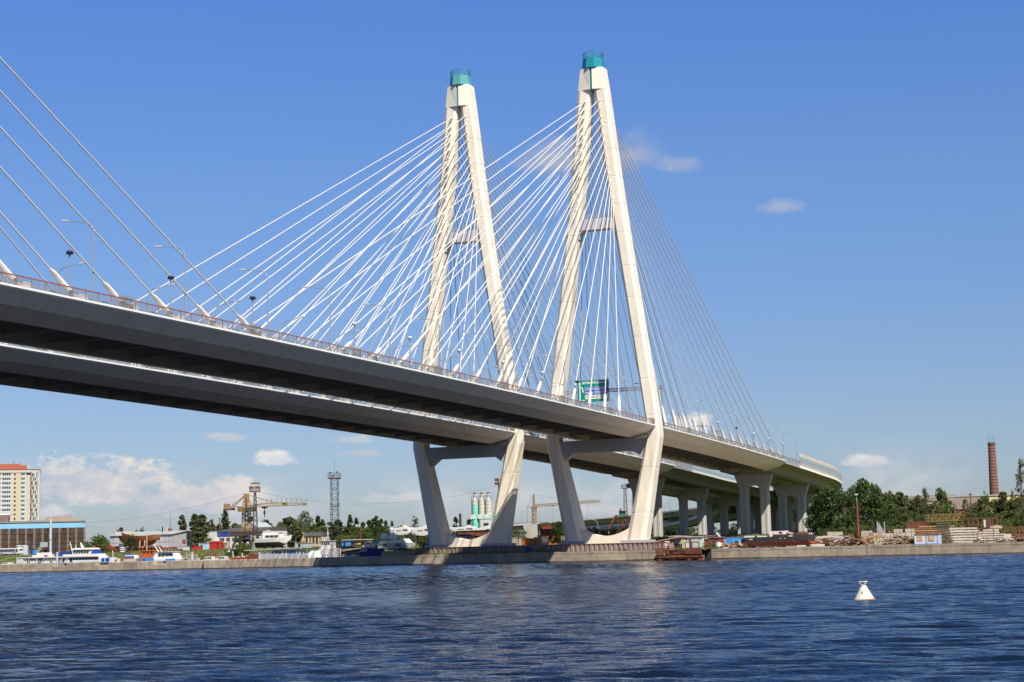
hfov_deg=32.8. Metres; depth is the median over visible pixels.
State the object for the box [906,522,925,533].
rusty fence
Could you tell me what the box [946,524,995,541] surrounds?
concrete slab
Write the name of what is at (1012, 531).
rusty scaffold
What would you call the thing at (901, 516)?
leafy tree
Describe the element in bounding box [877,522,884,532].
play sculpture
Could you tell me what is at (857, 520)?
rusty pole
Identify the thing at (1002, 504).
birch tree
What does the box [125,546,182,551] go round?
slip cradle
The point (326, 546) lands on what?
white tug
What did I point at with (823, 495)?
leafy tree
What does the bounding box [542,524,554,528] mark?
rust container
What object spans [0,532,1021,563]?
ground
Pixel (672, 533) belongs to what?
bush
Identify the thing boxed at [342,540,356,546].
blue wagon
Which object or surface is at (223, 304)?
street lamp
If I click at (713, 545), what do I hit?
bush
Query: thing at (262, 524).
white shed
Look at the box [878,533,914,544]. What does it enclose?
timber heap
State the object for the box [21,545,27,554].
storage tank
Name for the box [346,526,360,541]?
leafy tree
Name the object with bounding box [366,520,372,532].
birch tree
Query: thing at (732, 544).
scrap heap
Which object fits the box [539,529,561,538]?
container
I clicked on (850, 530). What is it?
bush
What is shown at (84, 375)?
cable stayed bridge
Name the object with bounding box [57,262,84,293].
street lamp
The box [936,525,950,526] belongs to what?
timber bearer
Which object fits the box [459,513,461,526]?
wooden pole
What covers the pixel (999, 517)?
bush
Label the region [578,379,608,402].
road sign
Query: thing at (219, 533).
wooden pole
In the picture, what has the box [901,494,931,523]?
leafy tree
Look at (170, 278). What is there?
floodlight post
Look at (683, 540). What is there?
tin shed
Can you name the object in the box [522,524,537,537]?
building
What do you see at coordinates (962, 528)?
concrete beam
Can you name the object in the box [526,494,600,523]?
tower crane
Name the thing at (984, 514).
bush
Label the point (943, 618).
river
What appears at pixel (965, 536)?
concrete beam
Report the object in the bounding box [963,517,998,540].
rusty scaffold
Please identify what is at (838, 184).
sky
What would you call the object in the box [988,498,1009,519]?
leafy tree
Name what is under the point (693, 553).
rusty jetty
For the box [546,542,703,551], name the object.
pylon foundation
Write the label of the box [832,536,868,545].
timber heap
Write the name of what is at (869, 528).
bush
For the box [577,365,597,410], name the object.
street lamp
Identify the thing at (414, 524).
leafy tree
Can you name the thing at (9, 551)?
bus
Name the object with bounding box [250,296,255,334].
floodlight post
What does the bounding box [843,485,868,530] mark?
leafy tree
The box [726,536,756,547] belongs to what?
blue container
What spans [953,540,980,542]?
concrete beam
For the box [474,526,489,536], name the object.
hydrofoil
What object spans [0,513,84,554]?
building
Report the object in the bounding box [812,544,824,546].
concrete slab
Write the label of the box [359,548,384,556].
navy container
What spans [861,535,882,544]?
driftwood trestle
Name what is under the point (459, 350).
floodlight post
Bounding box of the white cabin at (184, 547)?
[176,546,189,549]
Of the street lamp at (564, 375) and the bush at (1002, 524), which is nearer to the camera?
the street lamp at (564, 375)
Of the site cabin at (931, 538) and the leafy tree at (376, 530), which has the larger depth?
the leafy tree at (376, 530)
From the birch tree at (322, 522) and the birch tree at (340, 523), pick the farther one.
the birch tree at (322, 522)
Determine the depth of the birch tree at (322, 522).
723.79 m
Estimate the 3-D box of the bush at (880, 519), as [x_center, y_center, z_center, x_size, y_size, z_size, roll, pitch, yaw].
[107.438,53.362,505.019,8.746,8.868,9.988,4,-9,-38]
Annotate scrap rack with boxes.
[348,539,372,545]
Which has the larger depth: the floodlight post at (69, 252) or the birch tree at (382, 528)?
the birch tree at (382, 528)
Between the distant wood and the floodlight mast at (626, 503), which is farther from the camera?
the distant wood
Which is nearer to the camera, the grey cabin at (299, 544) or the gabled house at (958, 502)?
the grey cabin at (299, 544)
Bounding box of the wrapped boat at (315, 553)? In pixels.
[305,550,328,557]
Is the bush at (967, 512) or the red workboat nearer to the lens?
the red workboat
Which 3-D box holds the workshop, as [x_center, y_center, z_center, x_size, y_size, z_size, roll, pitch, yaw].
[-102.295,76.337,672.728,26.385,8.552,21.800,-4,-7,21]
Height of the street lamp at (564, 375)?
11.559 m
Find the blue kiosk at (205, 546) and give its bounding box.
[198,543,208,549]
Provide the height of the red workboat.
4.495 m
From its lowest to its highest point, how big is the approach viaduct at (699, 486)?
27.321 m
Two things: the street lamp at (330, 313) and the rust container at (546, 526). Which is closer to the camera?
the street lamp at (330, 313)
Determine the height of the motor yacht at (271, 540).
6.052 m
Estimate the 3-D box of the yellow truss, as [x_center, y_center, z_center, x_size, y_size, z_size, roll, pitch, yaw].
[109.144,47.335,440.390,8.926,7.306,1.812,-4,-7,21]
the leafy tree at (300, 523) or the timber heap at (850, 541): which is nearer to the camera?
the timber heap at (850, 541)
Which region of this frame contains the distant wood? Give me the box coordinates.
[85,522,872,547]
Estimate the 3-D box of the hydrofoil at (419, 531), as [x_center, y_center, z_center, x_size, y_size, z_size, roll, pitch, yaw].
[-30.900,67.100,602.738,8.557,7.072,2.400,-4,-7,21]
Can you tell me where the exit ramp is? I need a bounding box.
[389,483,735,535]
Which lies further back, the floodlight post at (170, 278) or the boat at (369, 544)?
the boat at (369, 544)
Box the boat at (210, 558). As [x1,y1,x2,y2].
[205,556,217,559]
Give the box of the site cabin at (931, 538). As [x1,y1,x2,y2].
[913,533,941,543]
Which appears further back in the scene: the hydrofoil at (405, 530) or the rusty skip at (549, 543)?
the hydrofoil at (405, 530)
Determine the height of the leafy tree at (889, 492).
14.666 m
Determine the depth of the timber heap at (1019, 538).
395.08 m
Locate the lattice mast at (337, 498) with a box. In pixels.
[328,471,340,556]
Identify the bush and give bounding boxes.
[80,541,89,547]
[224,548,236,555]
[231,543,251,554]
[335,535,349,545]
[344,532,376,545]
[369,531,402,544]
[400,533,425,543]
[511,528,526,541]
[587,526,598,534]
[599,530,607,535]
[604,528,618,535]
[663,530,676,535]
[689,527,697,534]
[703,542,716,548]
[729,527,736,533]
[816,525,839,537]
[839,523,860,543]
[859,520,887,536]
[866,510,897,528]
[883,523,905,532]
[900,515,931,533]
[913,510,937,529]
[926,512,950,531]
[940,519,964,532]
[949,509,969,524]
[955,512,980,529]
[964,519,985,537]
[971,509,996,528]
[974,510,1004,533]
[989,520,1014,538]
[991,510,1022,533]
[1009,525,1023,535]
[1013,510,1023,532]
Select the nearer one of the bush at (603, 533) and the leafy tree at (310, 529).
the bush at (603, 533)
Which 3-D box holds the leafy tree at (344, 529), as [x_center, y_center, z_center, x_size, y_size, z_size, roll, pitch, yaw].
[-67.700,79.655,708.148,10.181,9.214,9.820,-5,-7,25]
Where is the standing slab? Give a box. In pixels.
[861,531,872,543]
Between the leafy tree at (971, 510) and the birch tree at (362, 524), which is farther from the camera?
the birch tree at (362, 524)
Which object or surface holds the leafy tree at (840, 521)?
on the ground at (7, 558)
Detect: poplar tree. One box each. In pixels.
[177,514,186,530]
[187,514,198,540]
[208,519,215,530]
[370,516,381,534]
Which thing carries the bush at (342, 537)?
on the ground at (7, 558)
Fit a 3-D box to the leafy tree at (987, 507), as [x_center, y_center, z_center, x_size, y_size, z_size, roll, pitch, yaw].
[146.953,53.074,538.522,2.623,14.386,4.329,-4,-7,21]
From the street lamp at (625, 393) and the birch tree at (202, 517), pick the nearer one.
the street lamp at (625, 393)
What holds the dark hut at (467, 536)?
on the ground at (7, 558)
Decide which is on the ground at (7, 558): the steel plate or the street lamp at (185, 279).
the steel plate
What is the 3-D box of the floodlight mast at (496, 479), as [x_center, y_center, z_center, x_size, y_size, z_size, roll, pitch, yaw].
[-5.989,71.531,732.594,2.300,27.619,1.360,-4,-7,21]
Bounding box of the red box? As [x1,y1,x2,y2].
[192,546,201,549]
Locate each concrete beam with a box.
[949,527,976,529]
[950,530,977,531]
[951,533,977,534]
[951,535,978,537]
[952,538,977,539]
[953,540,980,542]
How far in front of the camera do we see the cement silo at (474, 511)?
821.92 m
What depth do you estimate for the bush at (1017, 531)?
446.07 m
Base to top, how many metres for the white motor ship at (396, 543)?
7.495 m
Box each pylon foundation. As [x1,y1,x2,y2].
[414,545,545,554]
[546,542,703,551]
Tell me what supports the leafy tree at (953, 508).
on the ground at (7, 558)
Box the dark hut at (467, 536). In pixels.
[457,534,472,538]
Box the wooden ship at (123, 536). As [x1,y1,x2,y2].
[115,527,159,545]
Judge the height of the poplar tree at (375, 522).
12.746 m
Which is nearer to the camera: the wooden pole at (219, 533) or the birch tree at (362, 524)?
the wooden pole at (219, 533)
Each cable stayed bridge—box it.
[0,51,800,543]
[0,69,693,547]
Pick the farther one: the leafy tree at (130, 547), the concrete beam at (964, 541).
the leafy tree at (130, 547)
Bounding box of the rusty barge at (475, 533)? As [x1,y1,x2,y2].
[455,530,489,538]
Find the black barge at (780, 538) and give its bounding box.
[740,531,815,547]
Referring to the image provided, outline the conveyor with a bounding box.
[37,542,47,552]
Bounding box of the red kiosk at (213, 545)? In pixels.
[209,541,223,549]
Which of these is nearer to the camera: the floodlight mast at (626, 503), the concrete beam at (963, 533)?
the concrete beam at (963, 533)
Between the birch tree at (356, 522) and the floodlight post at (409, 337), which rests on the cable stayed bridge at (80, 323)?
the floodlight post at (409, 337)
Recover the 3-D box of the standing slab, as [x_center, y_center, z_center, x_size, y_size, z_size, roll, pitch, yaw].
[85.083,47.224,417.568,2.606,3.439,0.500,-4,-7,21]
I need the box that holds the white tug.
[319,526,340,556]
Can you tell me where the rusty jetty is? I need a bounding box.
[651,541,712,560]
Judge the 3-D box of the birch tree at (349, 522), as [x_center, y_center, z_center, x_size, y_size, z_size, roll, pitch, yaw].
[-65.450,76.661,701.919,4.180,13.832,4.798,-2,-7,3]
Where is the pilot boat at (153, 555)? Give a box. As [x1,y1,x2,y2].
[120,544,199,563]
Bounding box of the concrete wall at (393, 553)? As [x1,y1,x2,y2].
[381,550,416,555]
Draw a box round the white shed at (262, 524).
[246,522,271,527]
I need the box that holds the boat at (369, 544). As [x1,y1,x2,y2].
[362,541,374,547]
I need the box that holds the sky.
[0,0,1023,549]
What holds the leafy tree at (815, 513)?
on the ground at (7, 558)
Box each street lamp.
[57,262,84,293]
[62,220,95,301]
[148,283,173,312]
[155,245,186,320]
[215,300,239,321]
[240,269,269,337]
[303,286,330,350]
[364,303,390,363]
[415,318,440,374]
[465,332,489,385]
[507,344,529,394]
[543,355,565,401]
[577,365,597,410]
[606,374,626,417]
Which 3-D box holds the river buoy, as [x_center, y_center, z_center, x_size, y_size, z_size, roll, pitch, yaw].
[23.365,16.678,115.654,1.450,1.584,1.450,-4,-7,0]
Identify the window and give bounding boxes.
[928,535,933,540]
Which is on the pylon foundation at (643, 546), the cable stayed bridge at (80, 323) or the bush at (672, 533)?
the cable stayed bridge at (80, 323)
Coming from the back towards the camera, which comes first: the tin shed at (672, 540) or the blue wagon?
the blue wagon
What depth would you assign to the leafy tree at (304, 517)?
726.84 m
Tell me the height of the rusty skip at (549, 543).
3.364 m
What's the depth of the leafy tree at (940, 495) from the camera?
528.96 m
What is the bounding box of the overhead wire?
[260,487,490,503]
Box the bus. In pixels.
[0,548,23,555]
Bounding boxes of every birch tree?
[189,519,210,545]
[190,514,211,545]
[279,518,289,543]
[289,522,306,546]
[315,515,320,529]
[317,519,325,531]
[327,519,345,545]
[345,514,352,534]
[352,517,359,535]
[358,522,364,538]
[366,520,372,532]
[378,518,386,533]
[382,520,389,533]
[452,516,458,534]
[886,494,899,517]
[895,491,905,522]
[996,491,1010,525]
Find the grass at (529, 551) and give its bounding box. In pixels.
[54,532,798,560]
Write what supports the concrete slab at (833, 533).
on the concrete block
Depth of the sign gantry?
464.41 m
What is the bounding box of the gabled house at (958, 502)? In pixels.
[945,496,977,519]
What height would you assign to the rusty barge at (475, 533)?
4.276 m
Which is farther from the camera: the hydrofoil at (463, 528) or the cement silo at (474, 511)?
the cement silo at (474, 511)
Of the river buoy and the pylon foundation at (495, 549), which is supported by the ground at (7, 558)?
the pylon foundation at (495, 549)
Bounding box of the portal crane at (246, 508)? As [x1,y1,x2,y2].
[223,494,306,548]
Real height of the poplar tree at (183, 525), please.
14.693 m
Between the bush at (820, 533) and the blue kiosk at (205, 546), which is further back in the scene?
the blue kiosk at (205, 546)
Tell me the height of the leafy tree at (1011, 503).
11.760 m
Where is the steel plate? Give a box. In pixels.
[833,536,843,545]
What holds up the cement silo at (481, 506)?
on the ground at (7, 558)
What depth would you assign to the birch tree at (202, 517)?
633.19 m
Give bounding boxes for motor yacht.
[235,535,255,548]
[254,530,291,547]
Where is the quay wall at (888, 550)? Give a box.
[0,542,1023,572]
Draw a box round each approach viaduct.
[513,452,841,534]
[592,462,794,536]
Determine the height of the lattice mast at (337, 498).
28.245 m
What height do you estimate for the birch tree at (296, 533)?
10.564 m
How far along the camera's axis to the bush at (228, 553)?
545.04 m
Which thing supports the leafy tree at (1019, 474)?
on the ground at (7, 558)
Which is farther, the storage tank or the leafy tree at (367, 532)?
the leafy tree at (367, 532)
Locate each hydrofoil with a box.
[390,525,410,539]
[411,525,427,544]
[449,525,475,535]
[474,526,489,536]
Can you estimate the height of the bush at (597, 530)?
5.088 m
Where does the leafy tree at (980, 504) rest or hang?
on the ground at (7, 558)
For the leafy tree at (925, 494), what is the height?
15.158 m
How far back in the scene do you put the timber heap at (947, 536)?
407.58 m
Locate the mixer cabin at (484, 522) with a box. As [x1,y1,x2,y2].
[480,518,491,527]
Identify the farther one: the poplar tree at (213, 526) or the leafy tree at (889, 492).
the poplar tree at (213, 526)
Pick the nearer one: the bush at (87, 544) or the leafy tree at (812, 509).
the leafy tree at (812, 509)
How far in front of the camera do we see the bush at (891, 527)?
459.05 m
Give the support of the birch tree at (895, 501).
on the ground at (7, 558)
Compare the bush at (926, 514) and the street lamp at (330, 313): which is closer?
the street lamp at (330, 313)
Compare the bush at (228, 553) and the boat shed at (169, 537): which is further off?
the boat shed at (169, 537)
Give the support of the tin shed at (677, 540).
on the ground at (7, 558)
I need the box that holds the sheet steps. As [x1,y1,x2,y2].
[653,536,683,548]
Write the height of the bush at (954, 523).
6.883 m
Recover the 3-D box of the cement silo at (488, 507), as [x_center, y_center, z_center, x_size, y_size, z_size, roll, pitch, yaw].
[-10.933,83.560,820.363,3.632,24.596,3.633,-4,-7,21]
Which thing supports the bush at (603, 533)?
on the ground at (7, 558)
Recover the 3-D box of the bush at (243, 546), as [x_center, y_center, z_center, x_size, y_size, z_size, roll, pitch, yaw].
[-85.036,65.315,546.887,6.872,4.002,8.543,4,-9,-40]
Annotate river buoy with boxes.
[854,581,875,599]
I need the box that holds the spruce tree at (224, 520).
[218,510,231,529]
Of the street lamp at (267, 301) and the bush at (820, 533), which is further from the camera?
the bush at (820, 533)
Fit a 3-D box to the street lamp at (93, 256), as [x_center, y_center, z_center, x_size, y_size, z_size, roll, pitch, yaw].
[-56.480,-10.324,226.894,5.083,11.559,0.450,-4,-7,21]
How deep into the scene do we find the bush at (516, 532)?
782.35 m
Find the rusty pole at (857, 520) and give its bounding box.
[855,494,859,541]
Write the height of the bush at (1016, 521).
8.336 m
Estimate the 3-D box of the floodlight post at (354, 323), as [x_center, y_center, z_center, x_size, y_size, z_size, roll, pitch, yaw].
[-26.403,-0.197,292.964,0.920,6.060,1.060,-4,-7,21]
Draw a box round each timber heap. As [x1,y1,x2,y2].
[808,537,835,545]
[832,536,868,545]
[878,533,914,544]
[941,529,955,543]
[975,538,1016,542]
[1011,533,1023,541]
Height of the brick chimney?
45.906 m
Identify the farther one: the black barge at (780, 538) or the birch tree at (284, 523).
the birch tree at (284, 523)
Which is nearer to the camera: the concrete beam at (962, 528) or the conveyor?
the concrete beam at (962, 528)
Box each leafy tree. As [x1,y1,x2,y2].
[94,538,109,550]
[123,537,138,551]
[238,533,244,541]
[284,516,301,547]
[291,519,306,546]
[297,511,315,531]
[307,523,317,532]
[313,525,328,531]
[341,526,346,534]
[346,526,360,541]
[357,527,372,540]
[371,525,382,542]
[411,516,418,536]
[548,521,563,544]
[802,483,856,535]
[804,503,827,535]
[806,494,833,529]
[826,492,863,535]
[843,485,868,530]
[846,478,887,530]
[870,509,897,532]
[871,493,898,526]
[884,491,893,504]
[886,506,914,530]
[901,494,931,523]
[904,495,914,512]
[921,500,944,531]
[922,488,929,507]
[935,487,951,517]
[939,500,959,516]
[960,498,970,519]
[966,502,982,517]
[974,495,993,515]
[982,492,990,514]
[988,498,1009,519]
[1003,497,1022,526]
[1012,496,1023,523]
[1014,458,1023,516]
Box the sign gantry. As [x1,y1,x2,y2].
[567,385,663,426]
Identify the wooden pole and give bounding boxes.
[219,518,220,548]
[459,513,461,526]
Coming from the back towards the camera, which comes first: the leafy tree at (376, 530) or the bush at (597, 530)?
the bush at (597, 530)
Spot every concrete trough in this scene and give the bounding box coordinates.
[512,537,521,544]
[534,537,547,544]
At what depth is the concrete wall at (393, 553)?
457.43 m
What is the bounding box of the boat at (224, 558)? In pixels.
[218,556,228,559]
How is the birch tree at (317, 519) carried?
on the ground at (7, 558)
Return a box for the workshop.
[207,527,286,548]
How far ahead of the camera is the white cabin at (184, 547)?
603.74 m
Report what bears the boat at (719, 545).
on the ground at (7, 558)
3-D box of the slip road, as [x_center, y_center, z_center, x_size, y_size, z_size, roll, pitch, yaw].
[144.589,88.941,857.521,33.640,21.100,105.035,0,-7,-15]
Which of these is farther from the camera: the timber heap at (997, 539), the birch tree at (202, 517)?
the birch tree at (202, 517)
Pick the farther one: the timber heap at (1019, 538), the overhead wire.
the overhead wire
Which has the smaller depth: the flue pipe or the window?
the window
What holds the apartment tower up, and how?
on the ground at (7, 558)
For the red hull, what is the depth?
605.09 m
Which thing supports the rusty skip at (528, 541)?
on the ground at (7, 558)
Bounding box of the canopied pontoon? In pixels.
[244,547,319,558]
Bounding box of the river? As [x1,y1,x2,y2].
[0,553,1023,681]
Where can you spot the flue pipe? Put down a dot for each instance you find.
(50, 535)
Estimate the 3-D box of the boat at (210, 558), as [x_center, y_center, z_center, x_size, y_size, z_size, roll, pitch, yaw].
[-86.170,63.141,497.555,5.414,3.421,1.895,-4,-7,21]
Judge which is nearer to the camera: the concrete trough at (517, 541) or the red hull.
the concrete trough at (517, 541)
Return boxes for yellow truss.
[925,513,960,531]
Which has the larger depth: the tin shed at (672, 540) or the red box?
the red box
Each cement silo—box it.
[471,493,478,527]
[478,492,484,527]
[484,492,491,517]
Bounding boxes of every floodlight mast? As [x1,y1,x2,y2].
[249,482,260,547]
[494,478,499,487]
[621,484,628,528]
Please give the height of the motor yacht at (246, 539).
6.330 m
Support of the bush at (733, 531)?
on the ground at (7, 558)
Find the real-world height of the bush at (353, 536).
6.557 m
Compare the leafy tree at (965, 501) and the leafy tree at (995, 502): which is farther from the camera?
the leafy tree at (995, 502)
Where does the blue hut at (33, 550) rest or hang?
on the ground at (7, 558)
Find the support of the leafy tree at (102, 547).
on the ground at (7, 558)
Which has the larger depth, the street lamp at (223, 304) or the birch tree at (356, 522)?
the birch tree at (356, 522)
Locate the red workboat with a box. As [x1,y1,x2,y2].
[231,551,257,559]
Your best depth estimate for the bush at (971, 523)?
455.41 m
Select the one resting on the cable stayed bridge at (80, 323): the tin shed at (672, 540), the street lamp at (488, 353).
the street lamp at (488, 353)
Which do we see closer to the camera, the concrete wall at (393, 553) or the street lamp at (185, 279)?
the street lamp at (185, 279)
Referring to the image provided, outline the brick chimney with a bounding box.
[987,442,998,494]
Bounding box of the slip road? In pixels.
[778,498,868,530]
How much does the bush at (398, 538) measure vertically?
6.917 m
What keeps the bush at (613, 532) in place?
on the ground at (7, 558)
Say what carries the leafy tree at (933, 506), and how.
on the ground at (7, 558)
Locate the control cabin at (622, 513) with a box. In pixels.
[608,508,626,531]
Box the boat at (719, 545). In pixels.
[716,542,724,547]
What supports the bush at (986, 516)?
on the ground at (7, 558)
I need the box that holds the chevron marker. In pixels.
[119,544,125,552]
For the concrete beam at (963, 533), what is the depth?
397.69 m
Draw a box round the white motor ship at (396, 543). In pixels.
[373,530,414,548]
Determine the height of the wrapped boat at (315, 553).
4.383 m
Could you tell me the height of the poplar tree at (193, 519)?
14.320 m
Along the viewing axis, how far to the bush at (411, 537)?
745.10 m
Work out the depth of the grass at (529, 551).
552.27 m
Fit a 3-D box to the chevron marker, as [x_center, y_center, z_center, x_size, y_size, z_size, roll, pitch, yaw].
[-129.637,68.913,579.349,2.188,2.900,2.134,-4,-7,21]
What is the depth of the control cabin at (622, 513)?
671.08 m
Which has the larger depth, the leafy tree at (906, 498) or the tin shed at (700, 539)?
the leafy tree at (906, 498)
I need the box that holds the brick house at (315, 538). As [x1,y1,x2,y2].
[304,532,333,546]
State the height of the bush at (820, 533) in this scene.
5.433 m
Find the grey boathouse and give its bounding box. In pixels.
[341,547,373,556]
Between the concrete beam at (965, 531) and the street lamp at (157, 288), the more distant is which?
the concrete beam at (965, 531)
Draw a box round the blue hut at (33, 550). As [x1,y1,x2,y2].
[30,548,37,553]
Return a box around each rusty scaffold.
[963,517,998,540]
[1001,526,1023,535]
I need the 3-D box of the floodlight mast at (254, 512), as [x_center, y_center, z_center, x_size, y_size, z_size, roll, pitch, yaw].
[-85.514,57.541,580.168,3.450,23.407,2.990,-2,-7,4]
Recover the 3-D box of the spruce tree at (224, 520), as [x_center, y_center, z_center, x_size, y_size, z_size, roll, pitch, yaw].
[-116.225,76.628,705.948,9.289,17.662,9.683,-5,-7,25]
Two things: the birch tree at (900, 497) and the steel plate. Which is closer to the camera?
the steel plate
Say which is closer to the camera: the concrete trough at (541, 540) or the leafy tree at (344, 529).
the concrete trough at (541, 540)
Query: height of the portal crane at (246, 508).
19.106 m
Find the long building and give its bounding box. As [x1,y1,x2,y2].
[878,494,1022,515]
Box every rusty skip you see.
[521,538,536,545]
[537,535,558,544]
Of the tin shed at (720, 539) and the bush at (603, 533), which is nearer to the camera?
the tin shed at (720, 539)
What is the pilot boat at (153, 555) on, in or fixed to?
on the river
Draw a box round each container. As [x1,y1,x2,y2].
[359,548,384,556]
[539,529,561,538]
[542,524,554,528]
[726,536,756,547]
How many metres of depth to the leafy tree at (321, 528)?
706.38 m
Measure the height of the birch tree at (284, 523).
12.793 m
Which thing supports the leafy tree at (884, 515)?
on the ground at (7, 558)
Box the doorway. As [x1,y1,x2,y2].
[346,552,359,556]
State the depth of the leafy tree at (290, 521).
684.02 m
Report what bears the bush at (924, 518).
on the ground at (7, 558)
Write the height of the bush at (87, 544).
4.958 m
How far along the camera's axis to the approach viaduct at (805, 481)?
650.79 m
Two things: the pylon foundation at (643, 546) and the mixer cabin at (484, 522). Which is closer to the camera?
the pylon foundation at (643, 546)
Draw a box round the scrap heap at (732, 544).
[721,542,746,547]
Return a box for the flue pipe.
[49,519,52,553]
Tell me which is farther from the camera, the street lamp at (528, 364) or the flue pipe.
the flue pipe
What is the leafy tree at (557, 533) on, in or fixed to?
on the ground at (7, 558)
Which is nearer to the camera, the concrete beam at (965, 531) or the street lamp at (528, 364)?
the street lamp at (528, 364)
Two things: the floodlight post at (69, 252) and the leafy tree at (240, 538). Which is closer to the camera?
the floodlight post at (69, 252)
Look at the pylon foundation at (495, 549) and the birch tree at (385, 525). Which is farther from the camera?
the birch tree at (385, 525)
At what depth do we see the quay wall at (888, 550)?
437.30 m
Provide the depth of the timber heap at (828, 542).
416.15 m
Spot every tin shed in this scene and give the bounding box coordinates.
[668,535,681,541]
[675,536,680,543]
[681,536,690,548]
[685,536,707,547]
[705,532,723,548]
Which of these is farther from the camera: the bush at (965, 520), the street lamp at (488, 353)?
the bush at (965, 520)
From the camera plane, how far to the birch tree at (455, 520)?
717.86 m
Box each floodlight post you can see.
[66,250,73,295]
[167,276,174,317]
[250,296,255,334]
[352,322,357,355]
[407,336,412,367]
[457,349,461,378]
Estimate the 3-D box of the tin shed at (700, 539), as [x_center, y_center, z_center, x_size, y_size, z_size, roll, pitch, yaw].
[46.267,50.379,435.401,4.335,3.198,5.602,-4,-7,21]
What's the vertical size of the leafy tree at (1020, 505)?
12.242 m
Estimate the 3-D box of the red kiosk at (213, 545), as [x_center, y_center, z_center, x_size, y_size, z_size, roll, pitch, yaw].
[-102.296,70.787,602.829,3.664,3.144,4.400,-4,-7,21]
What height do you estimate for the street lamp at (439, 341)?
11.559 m
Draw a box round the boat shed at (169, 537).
[108,512,193,549]
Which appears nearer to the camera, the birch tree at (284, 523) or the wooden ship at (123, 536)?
the wooden ship at (123, 536)
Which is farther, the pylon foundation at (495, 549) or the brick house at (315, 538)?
the brick house at (315, 538)
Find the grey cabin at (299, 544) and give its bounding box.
[295,542,313,547]
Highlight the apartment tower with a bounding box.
[0,462,40,520]
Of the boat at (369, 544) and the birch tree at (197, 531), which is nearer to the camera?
the boat at (369, 544)
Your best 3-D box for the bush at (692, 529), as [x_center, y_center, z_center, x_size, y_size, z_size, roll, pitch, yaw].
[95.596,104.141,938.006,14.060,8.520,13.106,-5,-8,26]
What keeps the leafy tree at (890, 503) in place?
on the ground at (7, 558)
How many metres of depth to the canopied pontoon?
488.82 m
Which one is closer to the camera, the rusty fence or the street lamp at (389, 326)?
the street lamp at (389, 326)
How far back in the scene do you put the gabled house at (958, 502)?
604.32 m
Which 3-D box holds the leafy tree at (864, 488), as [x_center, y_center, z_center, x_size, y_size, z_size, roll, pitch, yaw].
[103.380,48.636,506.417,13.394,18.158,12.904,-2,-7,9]
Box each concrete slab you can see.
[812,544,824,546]
[827,532,842,535]
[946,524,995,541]
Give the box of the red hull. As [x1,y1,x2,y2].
[90,545,118,552]
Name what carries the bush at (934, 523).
on the ground at (7, 558)

